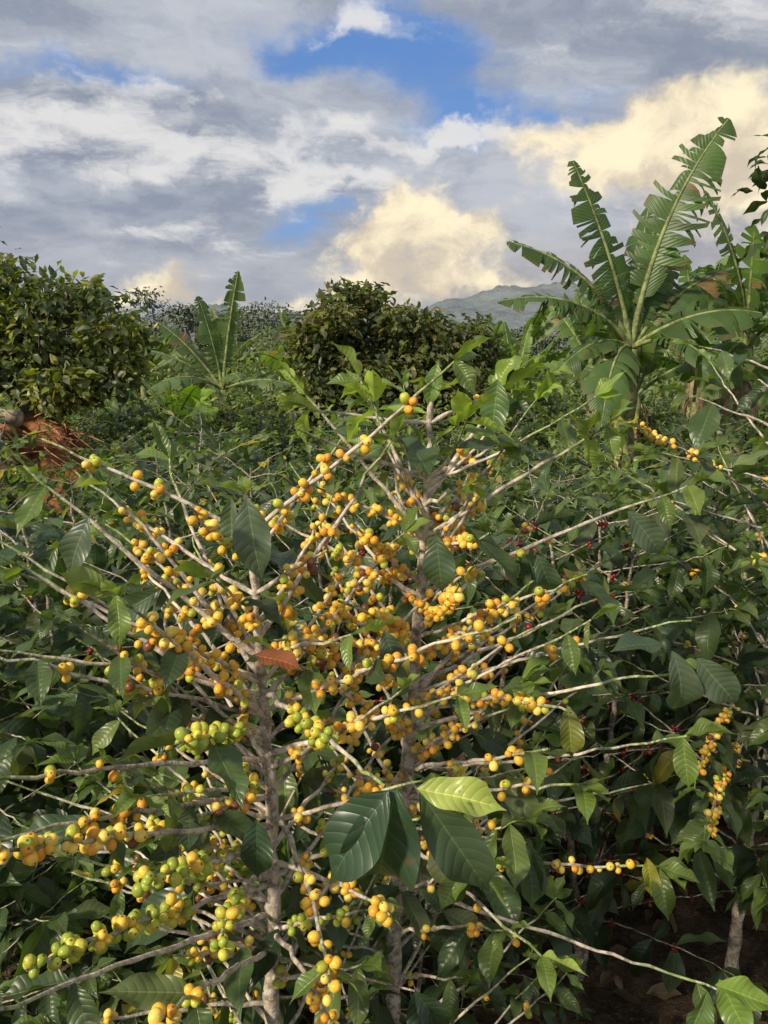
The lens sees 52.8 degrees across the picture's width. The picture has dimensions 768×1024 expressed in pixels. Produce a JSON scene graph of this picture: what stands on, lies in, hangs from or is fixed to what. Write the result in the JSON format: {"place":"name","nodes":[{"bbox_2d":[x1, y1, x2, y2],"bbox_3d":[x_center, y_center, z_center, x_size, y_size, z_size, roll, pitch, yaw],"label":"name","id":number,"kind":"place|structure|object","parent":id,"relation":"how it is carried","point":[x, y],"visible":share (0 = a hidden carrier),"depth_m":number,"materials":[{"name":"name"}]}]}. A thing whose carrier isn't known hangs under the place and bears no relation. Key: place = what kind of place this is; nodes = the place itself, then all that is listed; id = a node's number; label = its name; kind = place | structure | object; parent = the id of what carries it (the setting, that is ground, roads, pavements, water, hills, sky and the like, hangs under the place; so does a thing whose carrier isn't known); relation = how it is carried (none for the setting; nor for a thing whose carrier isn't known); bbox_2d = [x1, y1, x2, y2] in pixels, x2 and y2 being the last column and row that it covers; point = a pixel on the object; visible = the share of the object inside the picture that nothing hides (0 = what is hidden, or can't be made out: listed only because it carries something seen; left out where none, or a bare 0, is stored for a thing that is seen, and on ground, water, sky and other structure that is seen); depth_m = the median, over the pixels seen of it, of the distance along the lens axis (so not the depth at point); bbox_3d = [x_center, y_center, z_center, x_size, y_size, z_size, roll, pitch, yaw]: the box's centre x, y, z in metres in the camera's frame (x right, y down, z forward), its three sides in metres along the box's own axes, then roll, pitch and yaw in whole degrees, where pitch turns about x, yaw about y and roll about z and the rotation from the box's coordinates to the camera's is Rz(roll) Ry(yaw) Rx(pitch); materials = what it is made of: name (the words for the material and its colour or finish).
{"place":"outdoors","nodes":[
{"label":"outdoors","id":0,"kind":"place"},
{"bbox_2d":[0,363,767,1023],"bbox_3d":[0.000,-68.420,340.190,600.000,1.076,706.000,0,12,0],"label":"ground","id":1,"kind":"structure","parent":0,"point":[604,1003],"depth_m":2.50,"materials":[{"name":"brown soil"}]},
{"bbox_2d":[0,486,50,607],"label":"coffee bush","id":2,"kind":"object","parent":1,"relation":"on","point":[5,504],"visible":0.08,"depth_m":4.31,"materials":[{"name":"green plant"}]},
{"bbox_2d":[0,403,55,633],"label":"coffee bush","id":3,"kind":"object","parent":1,"relation":"on","point":[8,477],"visible":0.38,"depth_m":4.98,"materials":[{"name":"green plant"}]},
{"bbox_2d":[0,412,102,545],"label":"soil bank","id":4,"kind":"structure","parent":1,"relation":"on","point":[62,435],"depth_m":7.49,"materials":[{"name":"brown soil"}]},
{"bbox_2d":[0,407,23,462],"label":"cut log","id":5,"kind":"object","parent":4,"relation":"on","point":[18,420],"visible":0.71,"depth_m":6.86,"materials":[{"name":"wood"}]},
{"bbox_2d":[0,521,113,689],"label":"coffee bush","id":6,"kind":"object","parent":1,"relation":"on","point":[24,558],"visible":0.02,"depth_m":3.31,"materials":[{"name":"green plant"}]},
{"bbox_2d":[0,472,128,809],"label":"coffee bush","id":7,"kind":"object","parent":1,"relation":"on","point":[19,503],"visible":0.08,"depth_m":2.67,"materials":[{"name":"green plant"}]},
{"bbox_2d":[50,407,81,431],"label":"coffee bush","id":8,"kind":"object","parent":1,"relation":"on","point":[68,419],"visible":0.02,"depth_m":10.32,"materials":[{"name":"green plant"}]},
{"bbox_2d":[0,241,161,423],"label":"leafy tree","id":9,"kind":"object","parent":1,"relation":"on","point":[54,381],"visible":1,"depth_m":7.60,"materials":[{"name":"green plant"}]},
{"bbox_2d":[19,456,161,625],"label":"coffee bush","id":10,"kind":"object","parent":1,"relation":"on","point":[79,501],"visible":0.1,"depth_m":4.66,"materials":[{"name":"green plant"}]},
{"bbox_2d":[65,396,116,443],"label":"coffee bush","id":11,"kind":"object","parent":1,"relation":"on","point":[108,410],"visible":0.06,"depth_m":13.28,"materials":[{"name":"green plant"}]},
{"bbox_2d":[71,422,115,457],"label":"coffee bush","id":12,"kind":"object","parent":1,"relation":"on","point":[86,440],"visible":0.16,"depth_m":10.44,"materials":[{"name":"green plant"}]},
{"bbox_2d":[66,389,121,449],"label":"coffee bush","id":13,"kind":"object","parent":1,"relation":"on","point":[94,419],"visible":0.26,"depth_m":11.88,"materials":[{"name":"green plant"}]},
{"bbox_2d":[0,795,220,1023],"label":"coffee bush","id":14,"kind":"object","parent":1,"relation":"on","point":[77,894],"visible":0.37,"depth_m":1.51,"materials":[{"name":"green plant"}]},
{"bbox_2d":[47,421,176,531],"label":"coffee bush","id":15,"kind":"object","parent":1,"relation":"on","point":[104,453],"visible":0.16,"depth_m":5.55,"materials":[{"name":"green plant"}]},
{"bbox_2d":[0,465,224,962],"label":"coffee bush","id":16,"kind":"object","parent":1,"relation":"on","point":[46,556],"visible":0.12,"depth_m":2.17,"materials":[{"name":"green plant"}]},
{"bbox_2d":[0,587,257,1023],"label":"coffee bush","id":17,"kind":"object","parent":1,"relation":"on","point":[21,741],"visible":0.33,"depth_m":1.57,"materials":[{"name":"green plant"}]},
{"bbox_2d":[113,396,153,435],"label":"coffee bush","id":18,"kind":"object","parent":1,"relation":"on","point":[129,405],"visible":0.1,"depth_m":13.25,"materials":[{"name":"green plant"}]},
{"bbox_2d":[86,391,182,463],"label":"coffee bush","id":19,"kind":"object","parent":1,"relation":"on","point":[122,429],"visible":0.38,"depth_m":9.29,"materials":[{"name":"green plant"}]},
{"bbox_2d":[94,432,178,507],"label":"coffee bush","id":20,"kind":"object","parent":1,"relation":"on","point":[136,447],"visible":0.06,"depth_m":6.89,"materials":[{"name":"green plant"}]},
{"bbox_2d":[125,398,170,437],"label":"coffee bush","id":21,"kind":"object","parent":1,"relation":"on","point":[129,402],"visible":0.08,"depth_m":11.81,"materials":[{"name":"green plant"}]},
{"bbox_2d":[38,403,279,625],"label":"coffee bush","id":22,"kind":"object","parent":1,"relation":"on","point":[121,491],"visible":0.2,"depth_m":3.89,"materials":[{"name":"green plant"}]},
{"bbox_2d":[120,309,197,422],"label":"banana plant","id":23,"kind":"object","parent":1,"relation":"on","point":[163,347],"visible":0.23,"depth_m":14.76,"materials":[{"name":"green plant"}]},
{"bbox_2d":[132,391,189,444],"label":"coffee bush","id":24,"kind":"object","parent":1,"relation":"on","point":[157,412],"visible":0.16,"depth_m":10.41,"materials":[{"name":"green plant"}]},
{"bbox_2d":[140,377,217,459],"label":"banana plant","id":25,"kind":"object","parent":1,"relation":"on","point":[193,397],"visible":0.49,"depth_m":10.03,"materials":[{"name":"green plant"}]},
{"bbox_2d":[0,537,372,1023],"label":"coffee bush","id":26,"kind":"object","parent":1,"relation":"on","point":[39,625],"visible":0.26,"depth_m":1.71,"materials":[{"name":"green plant"}]},
{"bbox_2d":[159,409,220,477],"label":"coffee bush","id":27,"kind":"object","parent":1,"relation":"on","point":[181,426],"visible":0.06,"depth_m":8.89,"materials":[{"name":"green plant"}]},
{"bbox_2d":[144,394,280,545],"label":"coffee bush","id":28,"kind":"object","parent":1,"relation":"on","point":[227,436],"visible":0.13,"depth_m":5.64,"materials":[{"name":"green plant"}]},
{"bbox_2d":[120,432,313,641],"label":"coffee bush","id":29,"kind":"object","parent":1,"relation":"on","point":[184,445],"visible":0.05,"depth_m":4.94,"materials":[{"name":"green plant"}]},
{"bbox_2d":[76,445,358,695],"bbox_3d":[-0.629,0.439,3.549,1.484,1.523,1.375,7,14,32],"label":"coffee bush","id":30,"kind":"object","parent":1,"relation":"on","point":[286,476],"visible":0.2,"depth_m":3.46,"materials":[{"name":"green plant"}]},
{"bbox_2d":[144,271,291,427],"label":"banana plant","id":31,"kind":"object","parent":1,"relation":"on","point":[218,347],"visible":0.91,"depth_m":12.61,"materials":[{"name":"green plant"}]},
{"bbox_2d":[182,306,276,398],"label":"banana plant","id":32,"kind":"object","parent":1,"relation":"on","point":[215,316],"visible":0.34,"depth_m":17.64,"materials":[{"name":"green plant"}]},
{"bbox_2d":[190,424,271,465],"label":"coffee bush","id":33,"kind":"object","parent":1,"relation":"on","point":[220,430],"visible":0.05,"depth_m":8.05,"materials":[{"name":"green plant"}]},
{"bbox_2d":[4,578,463,1023],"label":"coffee bush","id":34,"kind":"object","parent":1,"relation":"on","point":[38,800],"visible":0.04,"depth_m":1.95,"materials":[{"name":"green plant"}]},
{"bbox_2d":[192,387,276,461],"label":"coffee bush","id":35,"kind":"object","parent":1,"relation":"on","point":[222,408],"visible":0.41,"depth_m":10.29,"materials":[{"name":"green plant"}]},
{"bbox_2d":[7,464,486,901],"bbox_3d":[-0.457,0.623,2.611,1.453,1.541,1.567,5,13,25],"label":"coffee bush","id":36,"kind":"object","parent":1,"relation":"on","point":[295,542],"visible":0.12,"depth_m":2.46,"materials":[{"name":"green plant"}]},
{"bbox_2d":[232,402,271,434],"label":"coffee bush","id":37,"kind":"object","parent":1,"relation":"on","point":[250,405],"visible":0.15,"depth_m":13.46,"materials":[{"name":"green plant"}]},
{"bbox_2d":[0,335,518,1023],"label":"yellow coffee plant","id":38,"kind":"object","parent":1,"relation":"on","point":[368,831],"visible":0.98,"depth_m":1.02,"materials":[{"name":"green plant"}]},
{"bbox_2d":[235,385,313,448],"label":"coffee bush","id":39,"kind":"object","parent":1,"relation":"on","point":[262,405],"visible":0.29,"depth_m":11.59,"materials":[{"name":"green plant"}]},
{"bbox_2d":[236,398,324,484],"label":"coffee bush","id":40,"kind":"object","parent":1,"relation":"on","point":[283,445],"visible":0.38,"depth_m":9.14,"materials":[{"name":"green plant"}]},
{"bbox_2d":[260,303,302,451],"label":"banana plant","id":41,"kind":"object","parent":1,"relation":"on","point":[272,355],"visible":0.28,"depth_m":14.20,"materials":[{"name":"green plant"}]},
{"bbox_2d":[267,426,320,474],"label":"coffee bush","id":42,"kind":"object","parent":1,"relation":"on","point":[294,445],"visible":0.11,"depth_m":10.09,"materials":[{"name":"green plant"}]},
{"bbox_2d":[224,445,381,605],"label":"coffee bush","id":43,"kind":"object","parent":1,"relation":"on","point":[261,458],"visible":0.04,"depth_m":4.45,"materials":[{"name":"green plant"}]},
{"bbox_2d":[290,442,353,501],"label":"coffee bush","id":44,"kind":"object","parent":1,"relation":"on","point":[305,458],"visible":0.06,"depth_m":7.92,"materials":[{"name":"green plant"}]},
{"bbox_2d":[306,408,375,475],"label":"coffee bush","id":45,"kind":"object","parent":1,"relation":"on","point":[364,411],"visible":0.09,"depth_m":9.32,"materials":[{"name":"green plant"}]},
{"bbox_2d":[306,428,407,517],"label":"coffee bush","id":46,"kind":"object","parent":1,"relation":"on","point":[323,443],"visible":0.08,"depth_m":6.63,"materials":[{"name":"green plant"}]},
{"bbox_2d":[285,399,459,541],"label":"coffee bush","id":47,"kind":"object","parent":1,"relation":"on","point":[309,446],"visible":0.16,"depth_m":5.71,"materials":[{"name":"green plant"}]},
{"bbox_2d":[0,317,767,458],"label":"shrubs","id":48,"kind":"object","parent":1,"relation":"on","point":[248,368],"visible":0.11,"depth_m":16.84,"materials":[{"name":"green plant"}]},
{"bbox_2d":[261,276,510,486],"bbox_3d":[0.033,-1.756,10.732,3.515,2.976,2.080,0,12,0],"label":"broadleaf tree","id":49,"kind":"object","parent":1,"relation":"on","point":[433,341],"visible":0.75,"depth_m":10.38,"materials":[{"name":"green plant"}]},
{"bbox_2d":[5,669,767,1023],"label":"leaf litter","id":50,"kind":"object","parent":1,"relation":"on","point":[659,989],"visible":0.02,"depth_m":2.40,"materials":[{"name":"brown plant"}]},
{"bbox_2d":[340,445,448,599],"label":"coffee bush","id":51,"kind":"object","parent":1,"relation":"on","point":[363,496],"visible":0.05,"depth_m":4.91,"materials":[{"name":"green plant"}]},
{"bbox_2d":[30,286,767,379],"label":"distant trees","id":52,"kind":"object","parent":1,"relation":"on","point":[181,319],"visible":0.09,"depth_m":55.44,"materials":[{"name":"green plant"}]},
{"bbox_2d":[174,464,623,932],"bbox_3d":[-0.025,0.651,2.376,1.471,1.574,1.194,-9,15,-37],"label":"red coffee bush","id":53,"kind":"object","parent":1,"relation":"on","point":[380,733],"visible":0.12,"depth_m":2.18,"materials":[{"name":"green plant"}]},
{"bbox_2d":[387,400,466,509],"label":"coffee bush","id":54,"kind":"object","parent":1,"relation":"on","point":[438,412],"visible":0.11,"depth_m":9.18,"materials":[{"name":"green plant"}]},
{"bbox_2d":[409,409,455,474],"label":"coffee bush","id":55,"kind":"object","parent":1,"relation":"on","point":[436,433],"visible":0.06,"depth_m":10.68,"materials":[{"name":"green plant"}]},
{"bbox_2d":[278,761,595,1023],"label":"coffee bush","id":56,"kind":"object","parent":1,"relation":"on","point":[530,995],"visible":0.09,"depth_m":1.95,"materials":[{"name":"green plant"}]},
{"bbox_2d":[122,342,767,1023],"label":"yellow coffee plant","id":57,"kind":"object","parent":1,"relation":"on","point":[738,998],"visible":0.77,"depth_m":1.24,"materials":[{"name":"green plant"}]},
{"bbox_2d":[271,472,646,784],"bbox_3d":[0.320,0.576,3.067,1.432,1.442,1.376,-8,14,-33],"label":"coffee bush","id":58,"kind":"object","parent":1,"relation":"on","point":[493,502],"visible":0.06,"depth_m":2.86,"materials":[{"name":"green plant"}]},
{"bbox_2d":[403,429,529,516],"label":"coffee bush","id":59,"kind":"object","parent":1,"relation":"on","point":[442,441],"visible":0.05,"depth_m":5.74,"materials":[{"name":"green plant"}]},
{"bbox_2d":[435,447,514,506],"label":"coffee bush","id":60,"kind":"object","parent":1,"relation":"on","point":[480,469],"visible":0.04,"depth_m":6.82,"materials":[{"name":"green plant"}]},
{"bbox_2d":[385,465,566,623],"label":"coffee bush","id":61,"kind":"object","parent":1,"relation":"on","point":[449,484],"visible":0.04,"depth_m":3.99,"materials":[{"name":"green plant"}]},
{"bbox_2d":[432,411,530,489],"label":"coffee bush","id":62,"kind":"object","parent":1,"relation":"on","point":[476,418],"visible":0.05,"depth_m":8.12,"materials":[{"name":"green plant"}]},
{"bbox_2d":[353,493,619,742],"bbox_3d":[0.419,0.572,3.406,1.238,1.313,1.190,-1,12,-2],"label":"coffee bush","id":63,"kind":"object","parent":1,"relation":"on","point":[393,537],"visible":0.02,"depth_m":3.36,"materials":[{"name":"green plant"}]},
{"bbox_2d":[441,312,531,468],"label":"banana plant","id":64,"kind":"object","parent":1,"relation":"on","point":[497,327],"visible":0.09,"depth_m":12.38,"materials":[{"name":"green plant"}]},
{"bbox_2d":[458,300,568,421],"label":"banana plant","id":65,"kind":"object","parent":1,"relation":"on","point":[540,327],"visible":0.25,"depth_m":15.45,"materials":[{"name":"green plant"}]},
{"bbox_2d":[494,390,556,469],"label":"coffee bush","id":66,"kind":"object","parent":1,"relation":"on","point":[521,424],"visible":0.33,"depth_m":10.28,"materials":[{"name":"green plant"}]},
{"bbox_2d":[486,322,570,477],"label":"banana plant","id":67,"kind":"object","parent":1,"relation":"on","point":[526,342],"visible":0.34,"depth_m":11.76,"materials":[{"name":"green plant"}]},
{"bbox_2d":[300,481,767,1023],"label":"red coffee bush","id":68,"kind":"object","parent":1,"relation":"on","point":[646,807],"visible":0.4,"depth_m":2.04,"materials":[{"name":"green plant"}]},
{"bbox_2d":[519,392,571,460],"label":"coffee bush","id":69,"kind":"object","parent":1,"relation":"on","point":[541,402],"visible":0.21,"depth_m":11.98,"materials":[{"name":"green plant"}]},
{"bbox_2d":[534,398,604,482],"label":"coffee bush","id":70,"kind":"object","parent":1,"relation":"on","point":[561,408],"visible":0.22,"depth_m":10.45,"materials":[{"name":"green plant"}]},
{"bbox_2d":[482,432,668,597],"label":"coffee bush","id":71,"kind":"object","parent":1,"relation":"on","point":[579,482],"visible":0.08,"depth_m":4.34,"materials":[{"name":"green plant"}]},
{"bbox_2d":[536,412,622,488],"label":"coffee bush","id":72,"kind":"object","parent":1,"relation":"on","point":[599,435],"visible":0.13,"depth_m":7.96,"materials":[{"name":"green plant"}]},
{"bbox_2d":[546,285,619,461],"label":"banana plant","id":73,"kind":"object","parent":1,"relation":"on","point":[571,327],"visible":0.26,"depth_m":12.33,"materials":[{"name":"green plant"}]},
{"bbox_2d":[529,418,650,559],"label":"coffee bush","id":74,"kind":"object","parent":1,"relation":"on","point":[604,449],"visible":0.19,"depth_m":5.64,"materials":[{"name":"green plant"}]},
{"bbox_2d":[542,397,655,474],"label":"coffee bush","id":75,"kind":"object","parent":1,"relation":"on","point":[572,406],"visible":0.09,"depth_m":9.23,"materials":[{"name":"green plant"}]},
{"bbox_2d":[531,439,678,622],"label":"coffee bush","id":76,"kind":"object","parent":1,"relation":"on","point":[642,473],"visible":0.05,"depth_m":4.90,"materials":[{"name":"green plant"}]},
{"bbox_2d":[463,436,756,894],"bbox_3d":[0.710,0.514,2.932,1.515,1.624,1.426,7,13,29],"label":"coffee bush","id":77,"kind":"object","parent":1,"relation":"on","point":[504,508],"visible":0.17,"depth_m":2.85,"materials":[{"name":"green plant"}]},
{"bbox_2d":[513,489,732,775],"bbox_3d":[1.079,0.558,3.474,1.256,1.318,1.182,5,13,22],"label":"coffee bush","id":78,"kind":"object","parent":1,"relation":"on","point":[689,596],"visible":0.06,"depth_m":3.20,"materials":[{"name":"green plant"}]},
{"bbox_2d":[497,117,762,497],"bbox_3d":[2.371,-1.773,7.833,2.595,4.127,1.946,0,12,0],"label":"banana plant","id":79,"kind":"object","parent":1,"relation":"on","point":[649,275],"visible":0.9,"depth_m":7.50,"materials":[{"name":"green plant"}]},
{"bbox_2d":[557,314,709,494],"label":"banana plant","id":80,"kind":"object","parent":1,"relation":"on","point":[648,354],"visible":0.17,"depth_m":9.31,"materials":[{"name":"green plant"}]},
{"bbox_2d":[639,394,683,491],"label":"coffee bush","id":81,"kind":"object","parent":1,"relation":"on","point":[654,416],"visible":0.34,"depth_m":10.50,"materials":[{"name":"green plant"}]},
{"bbox_2d":[631,418,693,489],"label":"coffee bush","id":82,"kind":"object","parent":1,"relation":"on","point":[662,448],"visible":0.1,"depth_m":7.89,"materials":[{"name":"green plant"}]},
{"bbox_2d":[637,418,691,480],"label":"coffee bush","id":83,"kind":"object","parent":1,"relation":"on","point":[644,463],"visible":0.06,"depth_m":9.09,"materials":[{"name":"green plant"}]},
{"bbox_2d":[640,404,690,436],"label":"coffee bush","id":84,"kind":"object","parent":1,"relation":"on","point":[681,412],"visible":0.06,"depth_m":12.14,"materials":[{"name":"green plant"}]},
{"bbox_2d":[643,394,690,428],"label":"coffee bush","id":85,"kind":"object","parent":1,"relation":"on","point":[660,409],"visible":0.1,"depth_m":13.54,"materials":[{"name":"green plant"}]},
{"bbox_2d":[569,338,767,978],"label":"coffee plant","id":86,"kind":"object","parent":1,"relation":"on","point":[698,831],"visible":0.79,"depth_m":2.00,"materials":[{"name":"green plant"}]},
{"bbox_2d":[575,441,767,828],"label":"coffee bush","id":87,"kind":"object","parent":1,"relation":"on","point":[674,551],"visible":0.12,"depth_m":2.98,"materials":[{"name":"green plant"}]},
{"bbox_2d":[646,438,741,504],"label":"coffee bush","id":88,"kind":"object","parent":1,"relation":"on","point":[691,444],"visible":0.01,"depth_m":7.03,"materials":[{"name":"green plant"}]},
{"bbox_2d":[662,255,731,435],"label":"banana plant","id":89,"kind":"object","parent":1,"relation":"on","point":[687,272],"visible":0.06,"depth_m":12.94,"materials":[{"name":"green plant"}]},
{"bbox_2d":[640,414,764,579],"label":"coffee bush","id":90,"kind":"object","parent":1,"relation":"on","point":[729,432],"visible":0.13,"depth_m":6.13,"materials":[{"name":"green plant"}]},
{"bbox_2d":[649,455,767,612],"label":"coffee bush","id":91,"kind":"object","parent":1,"relation":"on","point":[724,489],"visible":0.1,"depth_m":4.76,"materials":[{"name":"green plant"}]},
{"bbox_2d":[653,263,767,432],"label":"banana plant","id":92,"kind":"object","parent":1,"relation":"on","point":[695,404],"visible":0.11,"depth_m":11.22,"materials":[{"name":"green plant"}]},
{"bbox_2d":[655,281,767,457],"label":"banana plant","id":93,"kind":"object","parent":1,"relation":"on","point":[709,342],"visible":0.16,"depth_m":9.44,"materials":[{"name":"green plant"}]},
{"bbox_2d":[673,501,767,835],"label":"coffee bush","id":94,"kind":"object","parent":1,"relation":"on","point":[699,560],"visible":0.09,"depth_m":2.68,"materials":[{"name":"green plant"}]},
{"bbox_2d":[677,483,767,716],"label":"coffee bush","id":95,"kind":"object","parent":1,"relation":"on","point":[719,544],"visible":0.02,"depth_m":3.98,"materials":[{"name":"green plant"}]},
{"bbox_2d":[692,190,767,516],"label":"banana plant","id":96,"kind":"object","parent":1,"relation":"on","point":[755,295],"visible":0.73,"depth_m":7.69,"materials":[{"name":"green plant"}]},
{"bbox_2d":[730,134,767,263],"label":"slender tree","id":97,"kind":"object","parent":1,"relation":"on","point":[759,179],"visible":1,"depth_m":4.78,"materials":[{"name":"green plant"}]},
{"bbox_2d":[752,405,767,435],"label":"coffee bush","id":98,"kind":"object","parent":1,"relation":"on","point":[763,417],"visible":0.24,"depth_m":13.60,"materials":[{"name":"green plant"}]},
{"bbox_2d":[0,0,767,316],"label":"sky","id":99,"kind":"structure","parent":0,"point":[182,147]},
{"bbox_2d":[34,279,767,352],"bbox_3d":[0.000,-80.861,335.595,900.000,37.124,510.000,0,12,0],"label":"hills","id":100,"kind":"structure","parent":0,"point":[483,303],"depth_m":266.17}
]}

